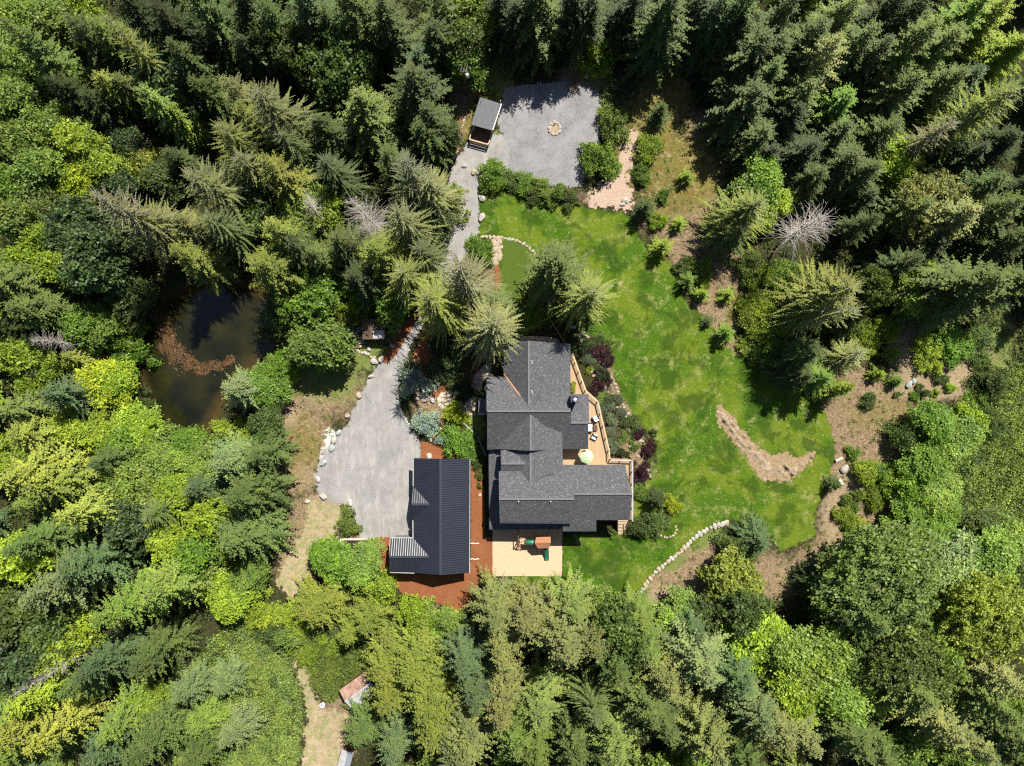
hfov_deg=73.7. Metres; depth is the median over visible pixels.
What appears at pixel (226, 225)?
spruce tree
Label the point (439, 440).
shrub
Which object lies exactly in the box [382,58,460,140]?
fir tree
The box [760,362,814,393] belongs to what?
fir tree
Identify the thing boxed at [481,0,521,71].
fir tree
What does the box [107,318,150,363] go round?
alder tree
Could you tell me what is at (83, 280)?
maple tree
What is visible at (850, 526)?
shrub
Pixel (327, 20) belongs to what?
fir tree
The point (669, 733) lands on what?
fir tree
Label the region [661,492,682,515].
shrub
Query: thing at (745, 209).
spruce tree
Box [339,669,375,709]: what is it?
rusty shed
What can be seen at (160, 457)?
alder tree
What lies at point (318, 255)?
spruce tree
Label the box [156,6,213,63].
maple tree
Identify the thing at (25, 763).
fir tree
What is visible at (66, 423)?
alder tree
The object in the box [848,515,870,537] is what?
shrub
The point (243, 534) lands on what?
fir tree
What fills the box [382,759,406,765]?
fir tree
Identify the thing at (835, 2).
fir tree
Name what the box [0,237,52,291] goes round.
alder tree
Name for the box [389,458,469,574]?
garage
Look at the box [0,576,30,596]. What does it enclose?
cedar tree
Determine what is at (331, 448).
boulder
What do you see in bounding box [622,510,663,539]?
shrub
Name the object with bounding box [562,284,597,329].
alder tree
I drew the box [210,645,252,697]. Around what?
fir tree
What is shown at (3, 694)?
cedar tree
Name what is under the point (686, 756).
alder tree
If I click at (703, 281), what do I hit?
shrub
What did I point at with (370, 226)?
dead tree
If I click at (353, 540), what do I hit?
raised bed
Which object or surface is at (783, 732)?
fir tree
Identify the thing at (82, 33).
fir tree
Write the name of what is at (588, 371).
shrub
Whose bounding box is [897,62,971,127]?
fir tree
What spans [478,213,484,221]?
boulder
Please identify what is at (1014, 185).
fir tree
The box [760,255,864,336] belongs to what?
spruce tree
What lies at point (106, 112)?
fir tree
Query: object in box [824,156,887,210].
fir tree
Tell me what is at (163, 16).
fir tree
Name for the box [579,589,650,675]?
maple tree
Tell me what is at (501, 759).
alder tree
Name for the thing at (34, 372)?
maple tree
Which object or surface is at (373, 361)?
boulder
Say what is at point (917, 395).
shrub
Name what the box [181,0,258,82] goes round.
fir tree
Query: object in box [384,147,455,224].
spruce tree
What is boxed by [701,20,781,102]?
fir tree
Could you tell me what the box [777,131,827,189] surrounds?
fir tree
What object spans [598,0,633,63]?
fir tree
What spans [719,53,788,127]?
fir tree
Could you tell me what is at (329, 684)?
wild herbs
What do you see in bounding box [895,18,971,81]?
fir tree
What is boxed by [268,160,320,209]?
alder tree
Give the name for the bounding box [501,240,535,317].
new turf
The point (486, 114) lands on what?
timber hut
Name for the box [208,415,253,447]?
alder tree
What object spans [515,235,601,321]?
fir tree
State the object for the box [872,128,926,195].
alder tree
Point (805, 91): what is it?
fir tree
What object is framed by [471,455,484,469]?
shrub
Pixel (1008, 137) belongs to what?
fir tree
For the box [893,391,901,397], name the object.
shrub
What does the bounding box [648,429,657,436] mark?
shrub
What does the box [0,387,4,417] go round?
alder tree
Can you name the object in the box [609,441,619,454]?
shrub
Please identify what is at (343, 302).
alder tree
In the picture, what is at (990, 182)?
fir tree
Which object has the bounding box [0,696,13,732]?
cedar tree
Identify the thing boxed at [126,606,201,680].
fir tree
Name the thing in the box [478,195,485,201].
boulder
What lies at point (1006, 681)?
fir tree
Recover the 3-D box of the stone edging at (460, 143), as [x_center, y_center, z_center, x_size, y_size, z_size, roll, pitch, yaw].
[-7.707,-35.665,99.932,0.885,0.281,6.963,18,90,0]
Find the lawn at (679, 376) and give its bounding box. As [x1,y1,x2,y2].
[478,174,836,596]
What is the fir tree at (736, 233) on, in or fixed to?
on the ground at (710, 176)
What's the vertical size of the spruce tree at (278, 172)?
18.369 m
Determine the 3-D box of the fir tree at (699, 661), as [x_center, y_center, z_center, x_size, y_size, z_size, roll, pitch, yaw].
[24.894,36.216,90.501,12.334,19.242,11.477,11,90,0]
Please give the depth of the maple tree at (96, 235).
88.53 m
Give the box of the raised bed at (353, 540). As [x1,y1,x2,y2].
[340,538,371,554]
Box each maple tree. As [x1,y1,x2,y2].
[0,579,52,651]
[0,636,59,698]
[10,336,60,379]
[13,587,98,667]
[39,191,112,252]
[52,236,142,304]
[54,201,155,285]
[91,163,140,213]
[102,272,160,333]
[105,124,147,158]
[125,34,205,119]
[132,418,185,459]
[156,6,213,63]
[168,487,241,541]
[229,178,274,242]
[245,13,318,99]
[247,342,303,397]
[254,315,295,346]
[269,265,349,329]
[284,318,359,373]
[294,22,377,115]
[305,534,354,589]
[367,274,416,334]
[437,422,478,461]
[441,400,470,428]
[463,232,495,266]
[475,157,507,194]
[577,140,623,180]
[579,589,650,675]
[595,98,632,146]
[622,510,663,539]
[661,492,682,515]
[687,591,727,636]
[697,543,766,610]
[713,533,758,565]
[714,588,779,641]
[725,245,763,278]
[740,259,774,291]
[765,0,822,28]
[807,516,961,640]
[843,624,896,694]
[844,265,899,323]
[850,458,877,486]
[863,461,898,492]
[865,617,966,709]
[879,419,932,464]
[885,164,992,257]
[909,331,945,374]
[911,605,969,699]
[923,321,976,369]
[926,570,1023,668]
[926,687,958,718]
[960,317,994,365]
[960,359,1013,405]
[974,406,1008,444]
[991,560,1023,601]
[996,185,1023,228]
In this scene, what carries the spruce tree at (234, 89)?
on the ground at (710, 176)
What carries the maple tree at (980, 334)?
on the ground at (710, 176)
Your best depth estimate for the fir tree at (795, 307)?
95.31 m
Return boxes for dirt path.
[272,498,344,595]
[288,594,353,765]
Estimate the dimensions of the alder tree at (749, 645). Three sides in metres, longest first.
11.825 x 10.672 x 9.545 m
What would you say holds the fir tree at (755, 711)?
on the ground at (710, 176)
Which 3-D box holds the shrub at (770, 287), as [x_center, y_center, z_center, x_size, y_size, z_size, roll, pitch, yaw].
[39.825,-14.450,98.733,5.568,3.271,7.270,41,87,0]
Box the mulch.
[376,441,492,610]
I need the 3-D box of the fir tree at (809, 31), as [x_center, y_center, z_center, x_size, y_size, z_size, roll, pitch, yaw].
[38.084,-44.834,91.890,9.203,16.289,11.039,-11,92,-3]
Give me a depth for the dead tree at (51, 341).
91.67 m
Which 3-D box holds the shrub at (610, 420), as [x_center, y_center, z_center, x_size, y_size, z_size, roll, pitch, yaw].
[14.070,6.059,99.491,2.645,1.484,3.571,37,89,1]
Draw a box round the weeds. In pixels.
[274,11,1023,617]
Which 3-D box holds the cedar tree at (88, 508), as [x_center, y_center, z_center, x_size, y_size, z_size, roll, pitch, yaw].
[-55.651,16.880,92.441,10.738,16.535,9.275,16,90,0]
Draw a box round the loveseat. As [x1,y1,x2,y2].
[588,423,591,431]
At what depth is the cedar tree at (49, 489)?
89.59 m
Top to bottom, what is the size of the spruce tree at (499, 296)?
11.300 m
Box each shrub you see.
[129,383,157,409]
[283,639,318,669]
[301,632,342,665]
[325,302,357,327]
[333,501,363,538]
[398,357,441,400]
[409,408,439,438]
[415,363,442,384]
[426,354,462,391]
[427,339,454,370]
[432,333,455,357]
[434,434,451,448]
[446,348,464,365]
[446,380,470,400]
[453,333,476,360]
[454,362,473,385]
[458,383,483,403]
[470,442,486,457]
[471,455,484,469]
[474,468,484,479]
[500,166,524,189]
[507,178,525,193]
[515,171,539,196]
[523,189,542,205]
[530,174,553,202]
[535,182,568,210]
[557,331,580,348]
[560,188,583,214]
[569,340,589,358]
[574,50,612,81]
[578,353,597,366]
[583,338,598,352]
[585,365,592,374]
[586,378,598,396]
[587,344,607,361]
[589,330,614,346]
[593,390,608,406]
[594,364,610,381]
[596,375,613,391]
[599,346,615,367]
[599,402,614,416]
[603,391,615,405]
[603,411,617,429]
[605,427,620,446]
[608,529,616,538]
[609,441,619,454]
[613,407,627,420]
[614,394,624,405]
[615,448,629,458]
[617,417,637,434]
[617,429,630,445]
[627,413,638,424]
[628,440,641,453]
[630,161,650,187]
[630,423,640,438]
[631,132,666,164]
[633,428,645,440]
[633,459,650,478]
[633,470,651,485]
[633,481,649,502]
[639,449,652,459]
[642,438,657,452]
[642,457,652,467]
[648,211,668,229]
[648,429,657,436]
[653,507,673,532]
[654,188,670,205]
[669,256,690,274]
[684,255,712,284]
[695,269,712,289]
[733,338,757,357]
[736,289,764,311]
[740,275,748,288]
[743,318,785,348]
[743,326,769,350]
[748,355,755,366]
[750,283,783,321]
[761,260,807,297]
[831,504,853,523]
[838,498,850,506]
[838,511,856,533]
[841,490,862,511]
[843,445,861,465]
[848,336,881,362]
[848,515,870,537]
[853,481,880,503]
[856,318,884,346]
[857,391,876,410]
[864,492,884,514]
[873,312,904,344]
[888,458,905,479]
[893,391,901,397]
[909,391,916,399]
[911,390,919,401]
[914,382,930,396]
[923,369,933,376]
[930,372,943,384]
[930,388,939,397]
[941,374,949,384]
[944,383,957,392]
[951,446,983,483]
[961,388,990,408]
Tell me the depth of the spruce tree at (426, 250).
91.04 m
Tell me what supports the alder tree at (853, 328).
on the ground at (710, 176)
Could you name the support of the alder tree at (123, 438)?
on the ground at (710, 176)
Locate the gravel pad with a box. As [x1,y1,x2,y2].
[497,80,603,187]
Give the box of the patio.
[503,336,561,345]
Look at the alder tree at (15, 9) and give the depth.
91.08 m
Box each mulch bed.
[382,311,419,363]
[413,327,478,395]
[453,116,462,154]
[495,262,500,289]
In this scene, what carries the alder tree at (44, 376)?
on the ground at (710, 176)
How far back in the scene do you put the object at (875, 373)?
98.46 m
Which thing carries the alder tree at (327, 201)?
on the ground at (710, 176)
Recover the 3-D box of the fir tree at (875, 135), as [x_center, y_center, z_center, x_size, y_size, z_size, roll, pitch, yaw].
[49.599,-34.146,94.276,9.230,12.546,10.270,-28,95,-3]
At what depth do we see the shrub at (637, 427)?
99.48 m
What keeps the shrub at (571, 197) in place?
on the ground at (710, 176)
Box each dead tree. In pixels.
[10,634,115,699]
[30,328,84,355]
[301,190,342,229]
[339,194,400,241]
[356,214,390,240]
[763,199,836,261]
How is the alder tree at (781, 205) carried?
on the ground at (710, 176)
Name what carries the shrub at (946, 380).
on the ground at (710, 176)
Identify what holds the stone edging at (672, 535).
on the ground at (710, 176)
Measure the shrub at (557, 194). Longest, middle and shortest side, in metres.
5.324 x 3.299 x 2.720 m
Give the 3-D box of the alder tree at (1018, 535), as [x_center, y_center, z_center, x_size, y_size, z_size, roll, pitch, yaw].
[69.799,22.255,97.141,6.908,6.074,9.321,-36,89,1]
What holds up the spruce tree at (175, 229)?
on the ground at (710, 176)
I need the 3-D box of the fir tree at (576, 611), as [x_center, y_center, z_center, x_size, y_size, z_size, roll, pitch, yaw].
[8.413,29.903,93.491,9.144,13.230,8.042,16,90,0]
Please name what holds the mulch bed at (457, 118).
on the ground at (710, 176)
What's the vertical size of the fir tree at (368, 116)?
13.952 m
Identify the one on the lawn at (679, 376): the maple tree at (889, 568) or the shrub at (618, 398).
the shrub at (618, 398)
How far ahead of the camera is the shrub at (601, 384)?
99.28 m
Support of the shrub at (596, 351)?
on the lawn at (679, 376)
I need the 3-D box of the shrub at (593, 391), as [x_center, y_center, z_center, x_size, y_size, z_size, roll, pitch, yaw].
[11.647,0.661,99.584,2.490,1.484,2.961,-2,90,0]
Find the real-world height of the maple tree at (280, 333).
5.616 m
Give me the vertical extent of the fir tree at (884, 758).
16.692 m
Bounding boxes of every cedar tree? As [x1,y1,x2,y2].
[0,258,95,331]
[0,373,75,427]
[0,434,98,506]
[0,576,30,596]
[0,681,32,701]
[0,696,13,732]
[0,698,81,757]
[0,733,45,765]
[1,282,99,341]
[1,656,94,723]
[4,410,82,455]
[12,493,62,517]
[17,445,110,506]
[19,686,118,761]
[37,369,121,420]
[51,483,136,533]
[59,345,110,370]
[90,67,145,126]
[109,71,159,128]
[136,82,215,154]
[164,101,216,155]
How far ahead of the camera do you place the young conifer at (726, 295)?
98.61 m
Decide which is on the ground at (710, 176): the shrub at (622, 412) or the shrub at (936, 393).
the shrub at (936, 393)
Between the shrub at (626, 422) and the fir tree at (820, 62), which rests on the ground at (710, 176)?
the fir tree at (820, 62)
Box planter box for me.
[571,381,575,392]
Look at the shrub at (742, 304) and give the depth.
98.28 m
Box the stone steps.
[491,238,502,265]
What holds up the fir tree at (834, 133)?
on the ground at (710, 176)
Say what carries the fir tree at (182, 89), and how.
on the ground at (710, 176)
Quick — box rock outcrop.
[716,410,813,480]
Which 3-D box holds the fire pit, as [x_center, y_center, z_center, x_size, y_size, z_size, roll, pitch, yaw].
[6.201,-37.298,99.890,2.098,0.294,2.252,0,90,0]
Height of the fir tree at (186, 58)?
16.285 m
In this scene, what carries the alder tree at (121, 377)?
on the ground at (710, 176)
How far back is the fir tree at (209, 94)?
92.90 m
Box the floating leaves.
[149,303,234,375]
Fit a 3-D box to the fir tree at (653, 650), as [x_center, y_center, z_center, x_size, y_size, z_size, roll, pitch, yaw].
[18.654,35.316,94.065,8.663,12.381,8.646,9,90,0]
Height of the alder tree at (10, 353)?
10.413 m
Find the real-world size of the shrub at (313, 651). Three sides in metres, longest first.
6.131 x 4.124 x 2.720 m
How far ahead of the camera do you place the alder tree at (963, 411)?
96.44 m
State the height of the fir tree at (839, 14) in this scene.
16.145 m
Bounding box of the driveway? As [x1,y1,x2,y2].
[313,133,510,537]
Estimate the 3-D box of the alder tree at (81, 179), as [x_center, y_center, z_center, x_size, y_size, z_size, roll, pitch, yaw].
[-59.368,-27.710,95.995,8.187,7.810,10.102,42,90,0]
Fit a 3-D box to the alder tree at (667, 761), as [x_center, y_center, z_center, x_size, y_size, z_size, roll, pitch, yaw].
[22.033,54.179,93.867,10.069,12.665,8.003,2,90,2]
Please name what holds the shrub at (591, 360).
on the ground at (710, 176)
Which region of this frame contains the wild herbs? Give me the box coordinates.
[300,603,372,702]
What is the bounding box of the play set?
[517,530,550,559]
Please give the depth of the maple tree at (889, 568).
89.69 m
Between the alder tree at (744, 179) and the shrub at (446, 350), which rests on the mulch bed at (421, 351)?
the shrub at (446, 350)
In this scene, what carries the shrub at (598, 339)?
on the ground at (710, 176)
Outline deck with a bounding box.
[563,353,632,534]
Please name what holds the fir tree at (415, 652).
on the ground at (710, 176)
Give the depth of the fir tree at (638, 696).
88.76 m
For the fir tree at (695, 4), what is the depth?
91.79 m
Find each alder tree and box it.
[0,0,48,41]
[0,29,62,94]
[0,63,9,80]
[0,73,52,127]
[0,112,54,163]
[0,160,50,202]
[0,187,40,244]
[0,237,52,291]
[0,302,21,346]
[0,334,68,384]
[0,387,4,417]
[0,429,35,475]
[0,524,70,587]
[2,218,50,268]
[6,143,77,195]
[10,355,72,401]
[12,97,95,148]
[20,249,85,294]
[24,182,79,225]
[25,0,87,65]
[28,48,97,106]
[30,597,107,680]
[44,405,92,452]
[48,179,93,204]
[49,111,115,160]
[50,136,125,162]
[51,158,100,206]
[55,300,114,359]
[63,0,105,63]
[70,357,134,419]
[72,144,140,186]
[72,406,132,453]
[77,293,129,355]
[84,353,140,401]
[86,7,130,75]
[92,418,152,468]
[94,450,168,510]
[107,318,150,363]
[107,333,163,372]
[113,397,166,448]
[123,145,163,188]
[126,678,172,723]
[137,154,191,208]
[140,441,192,476]
[141,503,192,567]
[152,468,192,524]
[164,528,232,585]
[169,424,215,472]
[169,548,229,605]
[184,431,230,490]
[200,557,265,625]
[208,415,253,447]
[222,551,273,605]
[240,366,297,408]
[240,586,284,633]
[245,395,285,446]
[251,616,292,652]
[256,291,294,333]
[262,180,329,255]
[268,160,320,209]
[268,620,318,651]
[271,594,320,639]
[301,186,347,240]
[332,278,353,317]
[345,537,387,597]
[347,288,376,326]
[352,565,398,606]
[394,592,438,635]
[405,751,445,765]
[415,204,458,243]
[421,595,469,643]
[436,117,462,158]
[440,13,491,64]
[443,46,488,92]
[443,181,471,225]
[449,0,498,48]
[491,742,544,765]
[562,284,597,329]
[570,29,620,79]
[585,583,629,612]
[641,746,684,765]
[652,583,702,635]
[668,741,726,765]
[716,605,788,681]
[722,162,788,217]
[730,146,785,201]
[732,302,772,342]
[744,311,793,339]
[746,330,785,367]
[751,184,802,235]
[756,637,839,706]
[760,664,821,732]
[761,615,822,675]
[770,258,808,299]
[806,622,863,688]
[811,672,881,729]
[822,312,867,343]
[837,674,905,721]
[869,172,899,205]
[870,719,940,765]
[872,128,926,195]
[878,473,933,506]
[879,512,914,541]
[887,256,941,321]
[889,494,940,530]
[893,437,952,486]
[905,397,960,446]
[908,463,967,516]
[911,510,957,554]
[917,523,985,593]
[922,491,963,527]
[927,731,988,765]
[932,413,991,469]
[933,566,1010,604]
[941,447,979,482]
[953,401,993,449]
[959,502,1023,536]
[969,507,1023,562]
[970,523,1023,588]
[997,687,1023,751]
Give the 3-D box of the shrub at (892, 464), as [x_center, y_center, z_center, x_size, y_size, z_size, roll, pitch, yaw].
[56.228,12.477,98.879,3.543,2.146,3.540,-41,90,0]
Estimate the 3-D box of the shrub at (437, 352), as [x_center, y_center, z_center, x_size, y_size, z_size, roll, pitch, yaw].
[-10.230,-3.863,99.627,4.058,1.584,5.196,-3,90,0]
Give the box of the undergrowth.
[0,0,1023,765]
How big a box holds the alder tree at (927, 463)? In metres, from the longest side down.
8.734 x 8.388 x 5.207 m
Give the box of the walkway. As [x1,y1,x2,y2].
[437,360,491,415]
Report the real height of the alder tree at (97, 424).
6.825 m
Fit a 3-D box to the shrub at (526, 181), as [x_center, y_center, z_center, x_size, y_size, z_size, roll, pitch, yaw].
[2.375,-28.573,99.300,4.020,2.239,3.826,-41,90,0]
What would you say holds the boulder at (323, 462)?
on the ground at (710, 176)
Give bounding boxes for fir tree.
[0,15,106,116]
[0,146,15,169]
[0,309,66,351]
[0,505,16,536]
[2,499,102,564]
[11,755,47,765]
[16,528,129,619]
[41,70,108,132]
[54,527,154,590]
[55,632,131,701]
[60,7,141,91]
[71,616,153,685]
[78,86,151,136]
[78,692,143,765]
[85,443,142,475]
[86,12,156,79]
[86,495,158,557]
[88,559,179,630]
[95,674,167,747]
[113,0,189,43]
[116,718,186,765]
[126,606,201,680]
[136,37,166,89]
[136,676,202,759]
[137,551,231,613]
[144,0,239,73]
[161,35,243,119]
[161,145,212,183]
[168,654,227,705]
[174,703,242,765]
[180,470,232,503]
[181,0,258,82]
[184,693,240,738]
[186,72,249,126]
[206,424,271,487]
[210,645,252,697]
[211,500,299,564]
[212,695,270,748]
[217,460,301,518]
[220,358,270,414]
[222,0,280,62]
[231,31,292,96]
[238,416,302,476]
[245,153,279,211]
[249,0,313,86]
[285,0,345,47]
[290,570,356,630]
[299,112,374,176]
[312,1,365,76]
[326,0,417,88]
[332,82,412,171]
[335,599,370,648]
[338,245,389,317]
[340,686,389,749]
[345,588,399,638]
[359,613,410,689]
[363,645,413,716]
[366,0,423,87]
[373,697,420,765]
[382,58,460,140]
[382,614,448,689]
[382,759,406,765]
[393,42,448,95]
[402,644,461,727]
[404,96,464,162]
[408,114,458,175]
[408,668,466,758]
[411,14,455,85]
[418,0,472,68]
[435,613,492,681]
[438,668,497,765]
[449,642,511,716]
[462,562,517,635]
[476,594,530,670]
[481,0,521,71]
[481,683,534,762]
[482,647,537,735]
[490,0,538,72]
[500,0,571,82]
[504,574,557,640]
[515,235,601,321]
[515,698,560,765]
[516,650,572,734]
[520,572,590,669]
[541,565,601,625]
[542,681,596,765]
[550,0,593,77]
[556,0,611,75]
[571,686,645,765]
[577,585,611,662]
[579,644,634,691]
[586,737,627,765]
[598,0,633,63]
[599,0,651,66]
[601,663,666,730]
[609,581,658,635]
[613,0,694,90]
[617,745,656,765]
[626,675,684,746]
[632,632,685,701]
[634,599,668,668]
[650,667,735,765]
[653,604,736,691]
[663,585,708,644]
[675,0,710,61]
[676,0,733,76]
[683,12,757,85]
[686,0,765,75]
[689,69,777,154]
[698,213,750,264]
[700,666,781,739]
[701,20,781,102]
[704,630,758,700]
[705,690,769,765]
[710,49,770,102]
[712,667,802,752]
[714,115,782,172]
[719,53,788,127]
[727,140,785,180]
[727,510,772,557]
[734,0,802,57]
[749,24,797,86]
[749,99,811,151]
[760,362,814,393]
[762,683,825,760]
[764,332,827,375]
[766,66,822,142]
[768,746,812,765]
[772,288,823,332]
[774,10,833,91]
[775,29,850,107]
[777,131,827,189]
[779,157,829,219]
[788,0,867,43]
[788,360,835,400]
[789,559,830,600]
[798,113,855,162]
[799,82,858,135]
[800,593,853,631]
[809,563,893,643]
[812,709,879,765]
[815,137,870,207]
[816,16,885,93]
[822,716,905,765]
[823,32,897,101]
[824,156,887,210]
[825,209,884,249]
[826,0,852,9]
[832,184,882,219]
[842,0,911,44]
[843,104,906,160]
[845,67,929,130]
[847,13,944,101]
[852,0,938,72]
[854,245,926,280]
[858,189,935,250]
[866,668,943,722]
[877,230,952,271]
[881,193,983,258]
[884,247,1016,334]
[885,700,974,752]
[892,288,980,337]
[893,704,1000,765]
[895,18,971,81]
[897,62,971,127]
[912,135,993,182]
[922,0,995,69]
[923,59,989,120]
[931,121,1023,178]
[936,165,1014,202]
[939,217,1023,268]
[943,189,1023,253]
[945,0,1019,62]
[946,658,1023,730]
[954,684,1023,759]
[955,27,1023,96]
[959,75,1023,125]
[964,645,1023,702]
[969,259,1023,320]
[970,733,1011,765]
[980,730,1023,765]
[986,172,1023,198]
[1008,682,1023,707]
[1011,244,1023,266]
[1016,93,1023,112]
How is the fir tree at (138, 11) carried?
on the ground at (710, 176)
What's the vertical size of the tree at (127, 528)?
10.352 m
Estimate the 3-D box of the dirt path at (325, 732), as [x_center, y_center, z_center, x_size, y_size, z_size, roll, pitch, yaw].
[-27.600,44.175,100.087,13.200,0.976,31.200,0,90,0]
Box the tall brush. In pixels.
[0,598,305,765]
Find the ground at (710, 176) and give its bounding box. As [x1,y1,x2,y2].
[0,0,1023,765]
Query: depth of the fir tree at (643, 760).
98.06 m
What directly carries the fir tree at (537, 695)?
on the ground at (710, 176)
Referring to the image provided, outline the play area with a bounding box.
[492,528,562,575]
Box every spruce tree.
[87,183,210,270]
[99,9,203,105]
[125,199,204,267]
[140,490,197,530]
[159,0,188,11]
[168,238,246,299]
[171,206,235,254]
[179,154,276,243]
[196,205,271,270]
[208,116,287,181]
[217,71,282,127]
[226,145,277,209]
[229,95,284,157]
[239,76,331,160]
[242,241,307,302]
[255,149,324,213]
[257,215,328,264]
[270,123,331,181]
[279,225,328,276]
[302,237,350,286]
[311,148,375,214]
[323,219,366,277]
[353,227,411,288]
[374,139,422,200]
[381,250,442,316]
[405,233,453,281]
[406,165,468,226]
[409,268,483,349]
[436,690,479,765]
[448,295,527,372]
[479,284,523,319]
[541,267,619,334]
[556,657,617,726]
[691,186,771,255]
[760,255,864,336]
[905,74,1023,165]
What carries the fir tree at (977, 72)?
on the ground at (710, 176)
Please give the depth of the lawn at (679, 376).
99.97 m
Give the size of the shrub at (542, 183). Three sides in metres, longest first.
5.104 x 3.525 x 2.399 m
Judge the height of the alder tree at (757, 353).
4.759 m
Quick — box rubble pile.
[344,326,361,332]
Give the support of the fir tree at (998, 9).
on the ground at (710, 176)
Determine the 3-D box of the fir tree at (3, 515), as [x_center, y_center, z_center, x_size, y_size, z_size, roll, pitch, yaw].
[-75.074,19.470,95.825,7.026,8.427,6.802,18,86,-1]
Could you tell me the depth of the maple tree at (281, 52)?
88.37 m
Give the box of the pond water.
[135,289,277,432]
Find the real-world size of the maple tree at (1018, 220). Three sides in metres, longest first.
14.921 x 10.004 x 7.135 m
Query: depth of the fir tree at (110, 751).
90.76 m
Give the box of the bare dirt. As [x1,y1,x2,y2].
[715,404,815,483]
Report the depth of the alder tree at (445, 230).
95.29 m
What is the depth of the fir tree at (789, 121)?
92.53 m
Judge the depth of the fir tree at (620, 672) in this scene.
87.68 m
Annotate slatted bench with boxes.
[568,78,579,92]
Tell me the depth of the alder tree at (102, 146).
93.28 m
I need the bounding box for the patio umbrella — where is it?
[579,449,593,463]
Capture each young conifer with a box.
[630,196,656,223]
[642,485,670,510]
[644,99,670,133]
[645,235,674,259]
[667,214,688,231]
[673,269,698,291]
[676,166,695,187]
[689,286,710,303]
[698,312,713,328]
[712,317,735,346]
[716,286,734,303]
[814,375,855,402]
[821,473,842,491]
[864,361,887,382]
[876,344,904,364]
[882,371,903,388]
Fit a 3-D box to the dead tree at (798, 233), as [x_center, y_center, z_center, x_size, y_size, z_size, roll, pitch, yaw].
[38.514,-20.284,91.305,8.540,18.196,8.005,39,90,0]
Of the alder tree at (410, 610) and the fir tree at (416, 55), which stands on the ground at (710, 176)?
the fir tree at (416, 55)
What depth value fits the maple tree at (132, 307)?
94.77 m
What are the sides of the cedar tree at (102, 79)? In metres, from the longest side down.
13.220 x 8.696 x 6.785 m
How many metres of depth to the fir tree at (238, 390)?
92.72 m
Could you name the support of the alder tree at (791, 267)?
on the ground at (710, 176)
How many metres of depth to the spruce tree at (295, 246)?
89.43 m
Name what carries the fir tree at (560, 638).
on the ground at (710, 176)
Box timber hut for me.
[469,97,501,147]
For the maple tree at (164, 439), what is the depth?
96.91 m
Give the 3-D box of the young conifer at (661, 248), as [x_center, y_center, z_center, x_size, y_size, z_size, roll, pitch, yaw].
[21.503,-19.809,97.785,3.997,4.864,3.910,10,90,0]
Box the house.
[478,341,631,530]
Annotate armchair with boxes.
[590,433,597,440]
[592,415,599,421]
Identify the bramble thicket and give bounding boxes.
[951,362,1023,564]
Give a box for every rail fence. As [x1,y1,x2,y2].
[463,422,485,455]
[542,308,565,343]
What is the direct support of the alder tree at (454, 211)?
on the ground at (710, 176)
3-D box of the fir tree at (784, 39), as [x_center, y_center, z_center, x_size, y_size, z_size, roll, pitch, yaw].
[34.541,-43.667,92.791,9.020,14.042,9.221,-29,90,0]
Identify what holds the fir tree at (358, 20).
on the ground at (710, 176)
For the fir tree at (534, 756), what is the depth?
87.90 m
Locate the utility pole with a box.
[460,71,468,95]
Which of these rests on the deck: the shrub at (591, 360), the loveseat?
the loveseat
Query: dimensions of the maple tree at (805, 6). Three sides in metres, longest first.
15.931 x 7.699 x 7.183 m
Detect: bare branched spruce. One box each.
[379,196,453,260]
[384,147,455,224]
[430,247,511,318]
[766,289,864,340]
[818,333,869,381]
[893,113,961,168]
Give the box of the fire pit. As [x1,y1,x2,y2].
[547,120,560,135]
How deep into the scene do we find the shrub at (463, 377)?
99.35 m
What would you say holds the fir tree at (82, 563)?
on the ground at (710, 176)
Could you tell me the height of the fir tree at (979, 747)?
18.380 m
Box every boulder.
[319,493,326,499]
[320,460,326,465]
[328,444,334,451]
[330,437,336,443]
[356,392,361,398]
[370,358,377,363]
[378,355,383,362]
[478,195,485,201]
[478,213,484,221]
[622,197,628,203]
[840,465,848,472]
[906,380,911,387]
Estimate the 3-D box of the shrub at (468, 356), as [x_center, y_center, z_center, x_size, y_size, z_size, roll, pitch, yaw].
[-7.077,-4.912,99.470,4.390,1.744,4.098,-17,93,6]
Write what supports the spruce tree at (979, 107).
on the ground at (710, 176)
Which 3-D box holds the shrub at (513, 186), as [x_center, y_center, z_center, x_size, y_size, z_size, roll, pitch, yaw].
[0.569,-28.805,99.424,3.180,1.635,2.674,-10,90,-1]
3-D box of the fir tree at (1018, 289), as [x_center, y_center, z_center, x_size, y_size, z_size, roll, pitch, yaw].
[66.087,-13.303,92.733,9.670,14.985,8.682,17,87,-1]
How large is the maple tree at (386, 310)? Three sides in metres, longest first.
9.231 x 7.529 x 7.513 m
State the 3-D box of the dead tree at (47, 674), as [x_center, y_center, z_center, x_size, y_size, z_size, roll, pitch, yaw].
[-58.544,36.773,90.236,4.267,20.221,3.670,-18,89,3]
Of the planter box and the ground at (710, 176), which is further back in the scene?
the ground at (710, 176)
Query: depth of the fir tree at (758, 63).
91.27 m
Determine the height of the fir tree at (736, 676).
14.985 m
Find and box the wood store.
[362,319,386,338]
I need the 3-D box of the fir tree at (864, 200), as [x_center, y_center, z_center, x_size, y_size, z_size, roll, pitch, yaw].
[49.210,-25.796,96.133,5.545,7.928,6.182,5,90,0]
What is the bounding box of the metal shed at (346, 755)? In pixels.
[337,745,353,765]
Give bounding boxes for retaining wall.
[641,520,728,592]
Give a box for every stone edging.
[352,346,375,358]
[396,398,412,428]
[450,116,465,160]
[480,235,535,254]
[576,322,650,478]
[658,525,677,538]
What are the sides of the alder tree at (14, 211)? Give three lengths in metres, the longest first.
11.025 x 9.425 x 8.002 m

